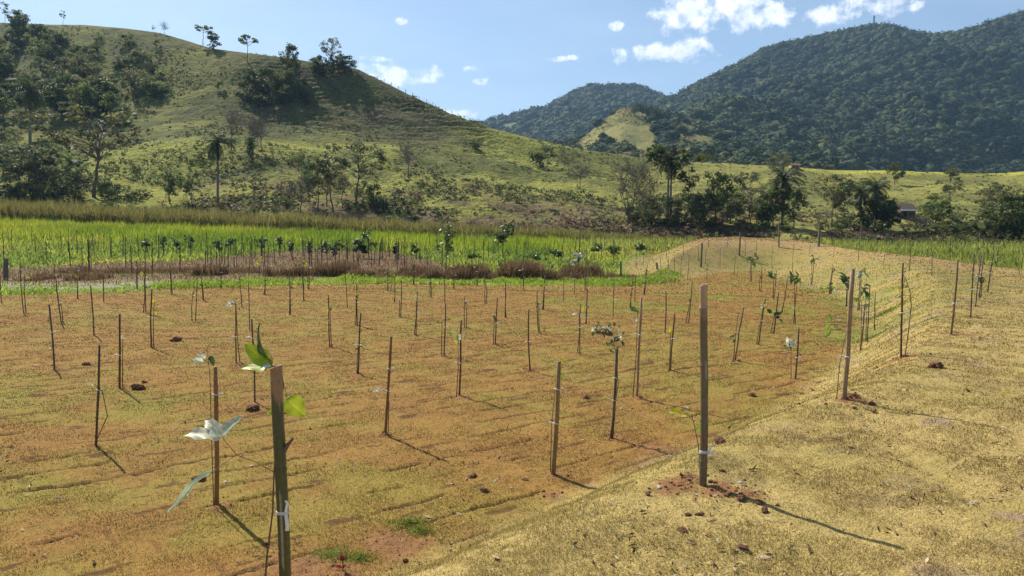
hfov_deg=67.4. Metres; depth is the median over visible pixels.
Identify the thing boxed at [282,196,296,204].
bush
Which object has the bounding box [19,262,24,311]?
plant stake
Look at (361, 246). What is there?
young tree
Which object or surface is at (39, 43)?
tree
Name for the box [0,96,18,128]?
tree
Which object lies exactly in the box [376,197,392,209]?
bush
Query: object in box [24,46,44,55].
shrub
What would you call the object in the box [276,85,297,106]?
tree
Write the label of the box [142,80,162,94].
shrub
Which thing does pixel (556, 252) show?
marsh shrub
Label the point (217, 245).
young tree
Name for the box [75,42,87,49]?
shrub
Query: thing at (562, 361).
sapling
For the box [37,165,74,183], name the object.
bush
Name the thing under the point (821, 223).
bush
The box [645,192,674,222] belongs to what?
shrub
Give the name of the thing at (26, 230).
marsh grass
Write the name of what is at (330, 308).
sapling
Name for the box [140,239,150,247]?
young tree
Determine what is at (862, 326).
plant stake
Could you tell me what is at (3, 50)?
tree
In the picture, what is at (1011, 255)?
leafy crop
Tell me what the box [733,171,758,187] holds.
tree
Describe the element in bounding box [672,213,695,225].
bush
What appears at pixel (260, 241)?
young tree
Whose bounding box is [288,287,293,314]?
sapling
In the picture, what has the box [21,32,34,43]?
shrub
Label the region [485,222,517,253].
young tree
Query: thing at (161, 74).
shrub
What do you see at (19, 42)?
tree
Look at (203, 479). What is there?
soil clod
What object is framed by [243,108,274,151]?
tree
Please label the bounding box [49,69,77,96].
tree
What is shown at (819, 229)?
fence post
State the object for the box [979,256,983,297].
plant stake
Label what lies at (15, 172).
shrub
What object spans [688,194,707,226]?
tree
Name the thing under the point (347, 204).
bush
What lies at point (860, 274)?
sapling
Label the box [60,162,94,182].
bush
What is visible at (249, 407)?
soil clod
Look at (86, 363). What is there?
soil clod
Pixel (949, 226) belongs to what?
bush
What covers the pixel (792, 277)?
sapling
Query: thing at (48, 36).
shrub
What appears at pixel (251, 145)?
bush
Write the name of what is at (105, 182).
bush
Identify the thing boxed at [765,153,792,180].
tree
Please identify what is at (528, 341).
plant stake
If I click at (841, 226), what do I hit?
bush
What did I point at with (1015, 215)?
tree
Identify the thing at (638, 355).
plant stake
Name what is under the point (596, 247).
marsh shrub
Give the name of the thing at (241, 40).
tree
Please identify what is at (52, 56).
tree
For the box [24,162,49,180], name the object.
bush
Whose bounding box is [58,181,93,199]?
bush
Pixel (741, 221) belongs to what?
bush
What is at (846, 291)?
plant stake
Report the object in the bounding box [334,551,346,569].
red sprout
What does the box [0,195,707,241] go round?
reed bed
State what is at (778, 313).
sapling
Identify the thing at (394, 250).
young tree
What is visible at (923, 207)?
tree
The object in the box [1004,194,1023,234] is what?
tree
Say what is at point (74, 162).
banana plant
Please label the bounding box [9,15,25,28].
tree
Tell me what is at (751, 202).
tree
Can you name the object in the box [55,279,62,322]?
plant stake
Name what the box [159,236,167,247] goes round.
young tree
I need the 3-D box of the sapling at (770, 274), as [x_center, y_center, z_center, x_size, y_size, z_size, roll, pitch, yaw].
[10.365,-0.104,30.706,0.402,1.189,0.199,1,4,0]
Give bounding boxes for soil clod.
[81,362,90,365]
[130,383,145,389]
[170,336,182,341]
[191,474,206,481]
[245,404,259,410]
[468,472,476,478]
[480,487,489,492]
[676,526,687,532]
[694,511,704,515]
[714,436,725,443]
[723,491,732,495]
[736,494,745,501]
[737,544,748,549]
[755,499,763,504]
[761,506,767,513]
[928,362,943,367]
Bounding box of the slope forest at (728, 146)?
[549,106,841,169]
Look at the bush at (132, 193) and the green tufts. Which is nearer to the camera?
the green tufts
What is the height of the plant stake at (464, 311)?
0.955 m
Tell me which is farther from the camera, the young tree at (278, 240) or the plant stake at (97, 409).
the young tree at (278, 240)
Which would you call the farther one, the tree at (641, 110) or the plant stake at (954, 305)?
the tree at (641, 110)
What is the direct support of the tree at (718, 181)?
on the pasture hill at (396, 119)
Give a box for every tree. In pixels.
[0,1,8,13]
[0,38,7,45]
[0,44,11,60]
[0,53,19,80]
[0,84,10,98]
[0,88,7,97]
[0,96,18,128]
[0,127,18,142]
[0,131,23,144]
[1,52,17,66]
[1,139,27,157]
[2,77,12,90]
[3,27,18,41]
[4,82,43,109]
[5,9,29,24]
[5,74,34,98]
[6,72,52,144]
[7,144,67,187]
[8,43,20,54]
[9,11,28,29]
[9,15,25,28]
[9,107,50,130]
[12,36,24,46]
[18,26,30,35]
[20,104,150,196]
[28,39,52,65]
[29,23,46,39]
[29,74,51,96]
[32,56,50,74]
[36,39,53,52]
[36,149,58,166]
[37,82,79,116]
[41,57,88,93]
[42,144,60,166]
[43,38,61,52]
[44,48,56,62]
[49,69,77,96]
[51,31,71,47]
[54,75,93,85]
[56,99,93,127]
[58,55,98,73]
[59,92,80,114]
[64,81,101,122]
[65,67,88,86]
[72,88,111,119]
[74,53,109,75]
[75,81,101,118]
[82,75,119,97]
[88,78,106,113]
[95,81,119,111]
[99,91,130,124]
[116,67,152,100]
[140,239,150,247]
[150,167,185,202]
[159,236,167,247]
[171,238,182,253]
[183,175,201,203]
[184,235,194,252]
[194,24,212,38]
[200,132,237,202]
[205,30,221,49]
[212,240,222,250]
[215,101,248,149]
[225,238,236,252]
[233,87,249,100]
[235,106,267,152]
[237,68,258,88]
[238,34,259,62]
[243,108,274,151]
[245,83,261,104]
[250,66,285,97]
[250,93,272,107]
[253,237,266,255]
[271,69,292,87]
[272,178,298,207]
[273,234,282,254]
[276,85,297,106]
[278,42,300,74]
[278,68,306,94]
[285,168,319,210]
[287,240,294,256]
[299,159,321,202]
[302,94,318,104]
[303,154,329,210]
[306,242,312,253]
[313,158,341,205]
[313,241,329,252]
[319,37,341,56]
[319,140,388,202]
[319,144,350,211]
[324,166,354,207]
[326,239,345,256]
[351,238,377,258]
[360,231,371,242]
[392,243,397,258]
[396,134,429,176]
[411,243,418,256]
[433,217,457,270]
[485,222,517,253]
[566,250,585,265]
[568,163,589,184]
[603,143,661,223]
[624,157,663,223]
[630,104,635,113]
[635,103,640,113]
[639,104,644,113]
[643,105,648,114]
[644,144,714,220]
[648,104,653,112]
[654,148,684,221]
[676,159,700,220]
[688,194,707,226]
[702,171,736,218]
[717,186,748,221]
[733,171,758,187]
[733,173,764,222]
[753,183,788,228]
[754,178,793,225]
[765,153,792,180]
[765,166,806,223]
[780,190,808,228]
[809,173,856,223]
[814,207,836,228]
[830,183,857,214]
[845,180,877,229]
[857,199,881,230]
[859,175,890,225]
[874,200,903,230]
[876,193,900,221]
[886,163,906,184]
[903,216,913,225]
[910,209,923,231]
[916,201,935,221]
[917,216,930,227]
[922,194,956,222]
[934,168,963,208]
[967,183,1023,217]
[979,191,1023,236]
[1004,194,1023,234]
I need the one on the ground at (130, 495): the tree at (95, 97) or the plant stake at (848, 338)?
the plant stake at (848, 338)
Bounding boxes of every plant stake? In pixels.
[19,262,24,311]
[48,305,56,368]
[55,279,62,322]
[90,286,96,334]
[95,345,103,444]
[113,314,120,387]
[145,257,146,311]
[149,289,152,346]
[195,278,197,320]
[212,367,223,504]
[231,305,236,362]
[236,276,242,306]
[245,283,252,329]
[246,319,255,401]
[270,364,293,575]
[287,276,290,314]
[328,295,333,346]
[344,261,347,307]
[354,313,360,373]
[356,284,360,324]
[382,336,394,432]
[398,280,401,315]
[413,291,420,333]
[444,271,444,302]
[444,303,449,355]
[454,320,461,395]
[461,296,467,327]
[495,298,500,343]
[502,282,505,316]
[524,309,530,369]
[536,292,540,331]
[548,361,564,474]
[579,304,584,353]
[585,289,587,323]
[608,348,620,438]
[633,297,641,395]
[664,291,668,332]
[669,313,676,371]
[687,282,692,322]
[699,283,714,485]
[735,307,743,359]
[758,299,765,344]
[773,292,778,332]
[791,286,796,322]
[795,328,801,378]
[839,269,854,398]
[846,277,848,305]
[856,279,859,310]
[859,304,868,349]
[866,285,869,341]
[900,263,908,357]
[950,261,959,334]
[970,253,976,317]
[975,253,981,306]
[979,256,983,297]
[987,252,993,291]
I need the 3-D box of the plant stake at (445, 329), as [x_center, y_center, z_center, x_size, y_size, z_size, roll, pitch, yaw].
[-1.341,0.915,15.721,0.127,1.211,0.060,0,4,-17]
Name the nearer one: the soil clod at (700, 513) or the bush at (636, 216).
the soil clod at (700, 513)
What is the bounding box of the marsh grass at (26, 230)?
[0,215,667,273]
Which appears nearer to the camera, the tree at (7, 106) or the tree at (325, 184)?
the tree at (325, 184)
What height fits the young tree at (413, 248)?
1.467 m
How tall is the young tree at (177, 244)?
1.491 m
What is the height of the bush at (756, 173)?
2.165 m
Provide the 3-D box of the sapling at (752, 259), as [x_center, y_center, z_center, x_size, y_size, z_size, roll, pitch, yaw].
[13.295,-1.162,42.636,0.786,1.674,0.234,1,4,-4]
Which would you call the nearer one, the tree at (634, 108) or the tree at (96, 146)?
the tree at (96, 146)
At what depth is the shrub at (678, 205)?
124.08 m
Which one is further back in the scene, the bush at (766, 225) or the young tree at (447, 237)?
the bush at (766, 225)
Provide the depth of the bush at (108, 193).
132.95 m
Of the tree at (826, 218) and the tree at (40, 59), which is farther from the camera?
the tree at (40, 59)
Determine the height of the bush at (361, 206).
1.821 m
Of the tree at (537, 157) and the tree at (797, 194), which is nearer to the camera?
the tree at (797, 194)
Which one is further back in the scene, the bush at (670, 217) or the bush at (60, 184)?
the bush at (60, 184)
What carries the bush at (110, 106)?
on the pasture hill at (396, 119)
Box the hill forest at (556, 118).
[472,81,665,141]
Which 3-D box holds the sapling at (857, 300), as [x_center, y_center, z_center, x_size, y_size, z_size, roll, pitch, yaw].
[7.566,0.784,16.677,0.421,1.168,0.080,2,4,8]
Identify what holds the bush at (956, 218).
on the pasture hill at (396, 119)
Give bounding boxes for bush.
[0,184,23,199]
[8,181,38,198]
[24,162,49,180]
[27,180,56,197]
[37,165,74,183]
[43,177,74,198]
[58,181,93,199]
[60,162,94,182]
[70,43,84,51]
[88,42,101,51]
[90,177,111,188]
[92,33,104,40]
[97,183,119,199]
[102,73,116,81]
[103,103,117,110]
[107,183,129,195]
[110,61,121,68]
[113,56,133,67]
[116,32,135,45]
[124,189,141,199]
[127,48,142,57]
[129,57,138,64]
[134,190,148,198]
[138,51,149,57]
[144,62,156,71]
[145,62,158,71]
[145,84,167,93]
[151,91,165,98]
[246,136,256,160]
[269,195,281,204]
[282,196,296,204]
[286,152,306,164]
[309,54,327,73]
[319,60,336,76]
[328,53,346,70]
[339,55,356,72]
[341,199,356,208]
[350,201,366,210]
[356,180,380,206]
[365,195,386,207]
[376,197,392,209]
[390,197,406,210]
[400,204,413,213]
[409,205,423,213]
[461,137,483,148]
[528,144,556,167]
[624,201,646,224]
[642,211,661,223]
[658,212,679,225]
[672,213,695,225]
[704,215,721,227]
[734,218,748,226]
[750,171,762,177]
[756,218,770,229]
[776,221,793,231]
[813,220,828,228]
[831,220,845,231]
[833,213,866,230]
[870,219,891,231]
[931,223,953,233]
[942,221,958,233]
[943,213,977,231]
[965,213,1013,237]
[981,222,1011,237]
[993,220,1023,237]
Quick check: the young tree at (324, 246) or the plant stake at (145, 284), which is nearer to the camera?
the plant stake at (145, 284)
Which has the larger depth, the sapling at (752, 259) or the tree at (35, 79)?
the tree at (35, 79)
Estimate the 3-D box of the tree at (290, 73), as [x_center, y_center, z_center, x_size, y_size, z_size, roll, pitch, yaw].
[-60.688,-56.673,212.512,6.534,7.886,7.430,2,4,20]
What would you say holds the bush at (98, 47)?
on the pasture hill at (396, 119)
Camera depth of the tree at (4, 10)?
282.25 m
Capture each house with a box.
[788,163,800,168]
[890,203,917,218]
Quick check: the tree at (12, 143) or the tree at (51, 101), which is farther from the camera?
the tree at (51, 101)
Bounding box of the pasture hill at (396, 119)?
[0,23,1023,241]
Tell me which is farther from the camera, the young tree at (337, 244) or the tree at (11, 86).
the tree at (11, 86)
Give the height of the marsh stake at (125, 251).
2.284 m
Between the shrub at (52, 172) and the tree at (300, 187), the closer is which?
the tree at (300, 187)
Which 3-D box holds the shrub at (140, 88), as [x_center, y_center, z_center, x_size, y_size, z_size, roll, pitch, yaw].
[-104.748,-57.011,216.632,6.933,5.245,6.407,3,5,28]
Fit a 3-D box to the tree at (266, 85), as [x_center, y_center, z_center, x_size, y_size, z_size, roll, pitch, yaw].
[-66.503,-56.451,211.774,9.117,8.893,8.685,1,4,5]
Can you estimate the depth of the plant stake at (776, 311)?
20.23 m
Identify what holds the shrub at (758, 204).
on the pasture hill at (396, 119)
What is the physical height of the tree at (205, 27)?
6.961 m
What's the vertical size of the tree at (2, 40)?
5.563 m
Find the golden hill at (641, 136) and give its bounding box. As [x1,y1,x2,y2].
[576,108,713,157]
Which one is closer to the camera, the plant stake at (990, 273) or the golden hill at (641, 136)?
the plant stake at (990, 273)
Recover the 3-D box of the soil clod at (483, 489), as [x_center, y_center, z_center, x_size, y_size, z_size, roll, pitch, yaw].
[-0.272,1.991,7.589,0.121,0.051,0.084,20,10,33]
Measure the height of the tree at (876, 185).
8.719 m
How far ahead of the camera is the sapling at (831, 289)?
33.75 m
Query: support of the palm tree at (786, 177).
on the pasture hill at (396, 119)
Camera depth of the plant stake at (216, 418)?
7.06 m
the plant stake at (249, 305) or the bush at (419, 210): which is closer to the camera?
the plant stake at (249, 305)
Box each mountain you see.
[485,90,639,136]
[722,30,1023,169]
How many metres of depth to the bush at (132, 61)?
233.74 m
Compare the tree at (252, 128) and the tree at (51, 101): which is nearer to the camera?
the tree at (252, 128)
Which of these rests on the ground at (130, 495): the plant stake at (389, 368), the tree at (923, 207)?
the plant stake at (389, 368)
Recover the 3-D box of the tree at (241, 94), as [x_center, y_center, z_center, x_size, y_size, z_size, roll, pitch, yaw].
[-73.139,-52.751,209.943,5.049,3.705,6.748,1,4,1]
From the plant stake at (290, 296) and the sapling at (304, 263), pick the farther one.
the sapling at (304, 263)
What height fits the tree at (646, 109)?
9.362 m
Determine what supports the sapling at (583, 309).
on the ground at (130, 495)
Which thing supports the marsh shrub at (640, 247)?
on the ground at (130, 495)
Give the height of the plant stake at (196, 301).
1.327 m
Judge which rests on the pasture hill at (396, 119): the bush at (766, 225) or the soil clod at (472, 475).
the bush at (766, 225)
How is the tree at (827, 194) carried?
on the pasture hill at (396, 119)
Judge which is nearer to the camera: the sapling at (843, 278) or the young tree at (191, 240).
the sapling at (843, 278)
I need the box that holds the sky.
[0,0,1023,120]
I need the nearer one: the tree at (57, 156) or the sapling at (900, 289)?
the sapling at (900, 289)
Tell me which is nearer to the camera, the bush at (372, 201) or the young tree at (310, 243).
the young tree at (310, 243)
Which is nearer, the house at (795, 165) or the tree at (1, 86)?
the tree at (1, 86)
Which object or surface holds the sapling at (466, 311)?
on the ground at (130, 495)
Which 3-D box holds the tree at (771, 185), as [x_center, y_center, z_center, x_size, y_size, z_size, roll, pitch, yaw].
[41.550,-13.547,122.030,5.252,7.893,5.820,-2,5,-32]
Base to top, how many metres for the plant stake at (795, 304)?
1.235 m
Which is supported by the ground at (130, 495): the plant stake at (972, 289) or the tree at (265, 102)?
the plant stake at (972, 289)
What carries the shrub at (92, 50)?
on the pasture hill at (396, 119)
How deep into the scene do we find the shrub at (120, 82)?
219.57 m
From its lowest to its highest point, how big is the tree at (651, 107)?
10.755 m
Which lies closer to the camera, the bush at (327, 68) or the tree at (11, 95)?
the tree at (11, 95)
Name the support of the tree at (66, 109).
on the pasture hill at (396, 119)
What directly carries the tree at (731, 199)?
on the pasture hill at (396, 119)
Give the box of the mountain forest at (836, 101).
[647,9,1023,172]
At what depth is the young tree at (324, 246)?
61.13 m
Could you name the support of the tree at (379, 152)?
on the pasture hill at (396, 119)
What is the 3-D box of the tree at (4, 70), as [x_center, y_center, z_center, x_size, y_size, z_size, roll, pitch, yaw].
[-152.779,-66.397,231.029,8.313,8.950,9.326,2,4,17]
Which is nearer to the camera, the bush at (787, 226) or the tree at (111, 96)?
the bush at (787, 226)
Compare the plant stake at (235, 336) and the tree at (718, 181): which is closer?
the plant stake at (235, 336)
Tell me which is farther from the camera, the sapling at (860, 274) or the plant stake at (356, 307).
the sapling at (860, 274)
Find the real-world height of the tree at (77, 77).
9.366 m
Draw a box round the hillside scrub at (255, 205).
[0,22,1023,244]
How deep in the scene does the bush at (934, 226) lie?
119.47 m
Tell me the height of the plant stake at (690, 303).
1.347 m
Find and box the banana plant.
[55,148,83,171]
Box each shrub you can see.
[0,142,38,185]
[0,144,12,175]
[0,158,26,185]
[11,144,45,180]
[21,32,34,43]
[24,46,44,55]
[29,37,49,45]
[34,165,64,181]
[38,31,52,39]
[63,50,78,58]
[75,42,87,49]
[87,47,99,57]
[117,57,131,68]
[119,74,139,90]
[126,164,140,172]
[127,76,151,93]
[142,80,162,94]
[150,69,169,80]
[154,80,174,91]
[194,151,206,158]
[213,79,223,88]
[285,159,294,164]
[465,253,481,259]
[529,252,546,260]
[548,249,564,256]
[589,242,602,251]
[605,245,621,256]
[634,242,646,250]
[637,197,659,217]
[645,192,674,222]
[662,197,688,215]
[674,192,705,216]
[691,190,718,220]
[712,201,736,224]
[728,201,745,221]
[746,203,775,224]
[747,205,759,224]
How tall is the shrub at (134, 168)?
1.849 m
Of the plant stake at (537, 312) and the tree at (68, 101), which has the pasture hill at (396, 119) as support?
the tree at (68, 101)
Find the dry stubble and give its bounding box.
[0,248,689,285]
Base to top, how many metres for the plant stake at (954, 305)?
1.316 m
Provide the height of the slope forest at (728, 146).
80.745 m
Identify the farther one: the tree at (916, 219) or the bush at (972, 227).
the tree at (916, 219)
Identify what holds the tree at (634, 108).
on the golden hill at (641, 136)
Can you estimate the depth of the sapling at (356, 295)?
20.29 m
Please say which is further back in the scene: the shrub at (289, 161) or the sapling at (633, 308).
the shrub at (289, 161)
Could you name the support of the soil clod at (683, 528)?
on the ground at (130, 495)
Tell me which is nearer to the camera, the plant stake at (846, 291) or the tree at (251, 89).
the plant stake at (846, 291)
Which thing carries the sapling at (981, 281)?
on the ground at (130, 495)
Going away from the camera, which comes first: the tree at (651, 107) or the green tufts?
the green tufts
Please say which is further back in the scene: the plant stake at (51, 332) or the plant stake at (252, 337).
the plant stake at (51, 332)
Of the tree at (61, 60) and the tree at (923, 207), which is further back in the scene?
the tree at (61, 60)
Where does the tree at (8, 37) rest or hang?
on the pasture hill at (396, 119)
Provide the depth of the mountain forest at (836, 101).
842.89 m
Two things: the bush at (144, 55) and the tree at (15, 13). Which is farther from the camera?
the tree at (15, 13)
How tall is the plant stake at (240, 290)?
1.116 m
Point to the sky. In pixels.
(474, 59)
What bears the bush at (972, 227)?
on the pasture hill at (396, 119)
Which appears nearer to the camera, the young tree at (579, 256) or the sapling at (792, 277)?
the sapling at (792, 277)
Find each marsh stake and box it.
[125,236,125,267]
[152,241,152,274]
[179,246,180,270]
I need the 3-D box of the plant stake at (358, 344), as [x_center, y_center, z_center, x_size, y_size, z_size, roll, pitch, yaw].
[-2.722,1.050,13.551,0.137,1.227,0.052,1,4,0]
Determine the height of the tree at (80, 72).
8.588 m
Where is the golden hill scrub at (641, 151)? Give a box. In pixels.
[575,106,720,162]
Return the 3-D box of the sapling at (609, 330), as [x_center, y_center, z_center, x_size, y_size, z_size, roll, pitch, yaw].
[1.165,1.155,9.419,0.414,1.512,0.098,1,4,0]
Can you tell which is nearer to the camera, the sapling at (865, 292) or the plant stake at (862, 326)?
the plant stake at (862, 326)
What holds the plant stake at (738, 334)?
on the ground at (130, 495)
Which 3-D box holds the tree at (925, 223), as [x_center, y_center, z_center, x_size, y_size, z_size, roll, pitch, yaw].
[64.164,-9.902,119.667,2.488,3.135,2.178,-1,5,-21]
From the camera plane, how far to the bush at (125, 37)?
245.01 m
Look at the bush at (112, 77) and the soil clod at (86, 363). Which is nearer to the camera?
the soil clod at (86, 363)
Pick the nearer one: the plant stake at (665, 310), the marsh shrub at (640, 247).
the plant stake at (665, 310)
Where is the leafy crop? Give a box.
[587,236,1023,269]
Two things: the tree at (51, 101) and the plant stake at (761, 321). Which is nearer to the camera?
the plant stake at (761, 321)
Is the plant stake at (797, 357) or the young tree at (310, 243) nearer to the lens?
the plant stake at (797, 357)
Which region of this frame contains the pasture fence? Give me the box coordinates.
[377,78,643,157]
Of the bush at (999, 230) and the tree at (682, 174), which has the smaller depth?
the bush at (999, 230)
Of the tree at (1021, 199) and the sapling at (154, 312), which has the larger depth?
the tree at (1021, 199)
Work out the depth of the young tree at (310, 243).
60.81 m
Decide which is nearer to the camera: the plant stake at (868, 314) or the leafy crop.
the plant stake at (868, 314)
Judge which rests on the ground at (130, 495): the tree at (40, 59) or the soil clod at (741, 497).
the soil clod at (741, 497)
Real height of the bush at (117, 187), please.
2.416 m
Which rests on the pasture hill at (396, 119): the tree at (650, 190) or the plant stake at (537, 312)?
the tree at (650, 190)
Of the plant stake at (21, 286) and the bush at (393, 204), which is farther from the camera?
the bush at (393, 204)
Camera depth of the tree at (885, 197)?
123.03 m
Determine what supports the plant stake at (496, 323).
on the ground at (130, 495)
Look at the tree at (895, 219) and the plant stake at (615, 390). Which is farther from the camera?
the tree at (895, 219)
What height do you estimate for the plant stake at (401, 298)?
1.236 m
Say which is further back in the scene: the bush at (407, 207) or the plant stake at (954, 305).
the bush at (407, 207)
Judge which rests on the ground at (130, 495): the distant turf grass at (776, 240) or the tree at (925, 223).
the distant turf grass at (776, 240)
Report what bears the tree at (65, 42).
on the pasture hill at (396, 119)
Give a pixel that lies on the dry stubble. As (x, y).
(208, 266)
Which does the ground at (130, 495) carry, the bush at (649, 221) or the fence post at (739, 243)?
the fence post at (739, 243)
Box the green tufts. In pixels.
[291,271,1001,571]
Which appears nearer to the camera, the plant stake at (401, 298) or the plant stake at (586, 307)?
the plant stake at (586, 307)
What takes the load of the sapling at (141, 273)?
on the ground at (130, 495)
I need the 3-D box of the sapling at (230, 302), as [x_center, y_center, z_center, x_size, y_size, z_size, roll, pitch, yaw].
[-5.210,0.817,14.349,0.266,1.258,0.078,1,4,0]
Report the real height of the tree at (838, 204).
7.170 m
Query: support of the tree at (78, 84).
on the pasture hill at (396, 119)
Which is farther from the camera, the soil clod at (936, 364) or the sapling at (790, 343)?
the sapling at (790, 343)
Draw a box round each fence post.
[3,259,7,279]
[620,261,621,277]
[700,243,702,266]
[738,232,740,255]
[778,223,779,246]
[818,224,820,246]
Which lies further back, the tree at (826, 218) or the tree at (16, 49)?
the tree at (16, 49)
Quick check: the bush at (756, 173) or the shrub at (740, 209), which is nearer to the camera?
the shrub at (740, 209)
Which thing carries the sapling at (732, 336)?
on the ground at (130, 495)
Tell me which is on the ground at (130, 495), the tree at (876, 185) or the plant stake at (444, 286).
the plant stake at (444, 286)
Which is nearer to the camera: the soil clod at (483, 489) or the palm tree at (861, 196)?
the soil clod at (483, 489)
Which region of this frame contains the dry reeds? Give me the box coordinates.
[12,257,636,280]
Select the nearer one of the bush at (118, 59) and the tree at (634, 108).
the bush at (118, 59)
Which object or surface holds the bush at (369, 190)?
on the pasture hill at (396, 119)
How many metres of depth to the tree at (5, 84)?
213.56 m
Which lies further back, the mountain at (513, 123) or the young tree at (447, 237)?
the mountain at (513, 123)
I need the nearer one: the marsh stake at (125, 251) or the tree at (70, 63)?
the marsh stake at (125, 251)
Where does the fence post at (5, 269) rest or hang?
on the ground at (130, 495)
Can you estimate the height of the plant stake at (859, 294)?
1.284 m
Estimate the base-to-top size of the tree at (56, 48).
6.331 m
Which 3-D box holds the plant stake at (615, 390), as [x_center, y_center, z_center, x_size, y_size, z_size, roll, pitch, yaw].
[1.267,1.379,9.507,0.160,1.268,0.060,1,4,0]
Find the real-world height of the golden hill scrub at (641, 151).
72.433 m
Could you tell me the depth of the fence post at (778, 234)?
58.26 m
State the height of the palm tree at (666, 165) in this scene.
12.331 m
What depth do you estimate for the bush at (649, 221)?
124.43 m
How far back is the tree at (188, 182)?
130.55 m
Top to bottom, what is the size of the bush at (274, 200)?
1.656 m
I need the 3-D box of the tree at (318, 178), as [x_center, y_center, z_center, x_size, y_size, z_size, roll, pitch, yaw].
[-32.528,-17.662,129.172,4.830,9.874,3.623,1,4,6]
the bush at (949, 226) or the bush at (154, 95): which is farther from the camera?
the bush at (154, 95)
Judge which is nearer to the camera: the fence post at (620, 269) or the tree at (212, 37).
the fence post at (620, 269)
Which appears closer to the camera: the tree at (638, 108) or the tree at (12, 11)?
the tree at (12, 11)
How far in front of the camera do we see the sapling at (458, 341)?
11.82 m
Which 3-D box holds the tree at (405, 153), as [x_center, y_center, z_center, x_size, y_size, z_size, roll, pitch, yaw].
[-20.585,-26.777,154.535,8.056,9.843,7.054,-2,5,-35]
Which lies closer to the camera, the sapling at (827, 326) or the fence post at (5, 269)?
the sapling at (827, 326)
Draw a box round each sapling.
[23,273,30,311]
[91,382,107,444]
[121,334,123,387]
[140,272,146,312]
[149,298,159,345]
[167,323,304,575]
[193,343,214,505]
[225,298,239,361]
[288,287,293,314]
[302,260,306,300]
[327,307,333,345]
[355,290,358,324]
[373,387,389,432]
[436,318,451,355]
[453,334,461,396]
[462,300,467,326]
[536,303,539,332]
[550,357,564,471]
[573,305,584,351]
[592,321,624,439]
[629,306,639,396]
[668,328,671,371]
[669,406,699,459]
[730,312,738,359]
[745,252,758,281]
[756,304,764,343]
[766,271,775,298]
[767,309,781,332]
[783,337,801,377]
[789,270,801,322]
[810,255,818,284]
[824,314,846,398]
[827,283,835,293]
[837,272,849,297]
[853,297,871,339]
[857,268,868,309]
[860,283,870,340]
[898,277,911,356]
[977,274,985,297]
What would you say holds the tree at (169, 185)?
on the pasture hill at (396, 119)
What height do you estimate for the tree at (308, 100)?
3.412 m
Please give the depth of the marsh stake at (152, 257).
39.21 m
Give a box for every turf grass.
[34,236,1023,300]
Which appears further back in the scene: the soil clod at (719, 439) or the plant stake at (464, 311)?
the plant stake at (464, 311)
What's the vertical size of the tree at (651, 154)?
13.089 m
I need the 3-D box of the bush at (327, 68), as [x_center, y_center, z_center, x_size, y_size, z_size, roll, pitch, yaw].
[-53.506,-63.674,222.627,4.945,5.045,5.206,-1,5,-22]
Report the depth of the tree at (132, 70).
213.28 m
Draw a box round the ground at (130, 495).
[0,237,1023,575]
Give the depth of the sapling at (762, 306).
17.79 m
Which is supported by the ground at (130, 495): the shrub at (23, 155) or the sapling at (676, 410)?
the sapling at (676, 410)
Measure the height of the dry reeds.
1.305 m
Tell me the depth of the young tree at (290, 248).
62.07 m
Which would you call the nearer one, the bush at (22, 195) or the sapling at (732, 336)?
the sapling at (732, 336)
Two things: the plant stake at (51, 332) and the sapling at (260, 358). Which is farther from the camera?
the plant stake at (51, 332)
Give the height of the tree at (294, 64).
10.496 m
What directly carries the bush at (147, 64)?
on the pasture hill at (396, 119)
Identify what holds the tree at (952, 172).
on the pasture hill at (396, 119)
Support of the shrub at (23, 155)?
on the pasture hill at (396, 119)
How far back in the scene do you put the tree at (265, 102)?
204.69 m
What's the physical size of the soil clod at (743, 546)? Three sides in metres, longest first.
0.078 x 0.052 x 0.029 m
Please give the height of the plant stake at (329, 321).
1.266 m
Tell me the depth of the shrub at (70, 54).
237.44 m
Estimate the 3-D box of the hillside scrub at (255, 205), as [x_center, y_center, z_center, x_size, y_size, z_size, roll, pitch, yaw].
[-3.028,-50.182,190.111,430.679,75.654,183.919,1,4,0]
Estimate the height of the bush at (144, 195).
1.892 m
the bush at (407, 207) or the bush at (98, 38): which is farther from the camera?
the bush at (98, 38)
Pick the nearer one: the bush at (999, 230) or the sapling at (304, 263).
the sapling at (304, 263)
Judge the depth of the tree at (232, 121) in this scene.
162.42 m
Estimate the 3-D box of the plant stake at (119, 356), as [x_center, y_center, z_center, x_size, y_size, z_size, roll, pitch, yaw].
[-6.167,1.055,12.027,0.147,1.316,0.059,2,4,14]
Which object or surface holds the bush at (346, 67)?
on the pasture hill at (396, 119)
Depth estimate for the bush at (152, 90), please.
215.33 m
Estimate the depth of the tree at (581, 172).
166.41 m
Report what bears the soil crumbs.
on the ground at (130, 495)
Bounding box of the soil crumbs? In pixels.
[52,291,996,575]
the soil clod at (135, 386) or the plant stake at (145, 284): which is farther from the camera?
the plant stake at (145, 284)
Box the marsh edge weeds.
[1,259,683,294]
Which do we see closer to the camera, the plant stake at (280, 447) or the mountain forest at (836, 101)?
the plant stake at (280, 447)
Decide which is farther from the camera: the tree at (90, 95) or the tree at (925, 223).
the tree at (90, 95)
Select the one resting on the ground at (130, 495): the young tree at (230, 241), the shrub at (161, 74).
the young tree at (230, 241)
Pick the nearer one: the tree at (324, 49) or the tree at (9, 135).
the tree at (9, 135)
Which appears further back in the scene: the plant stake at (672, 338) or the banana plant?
the banana plant

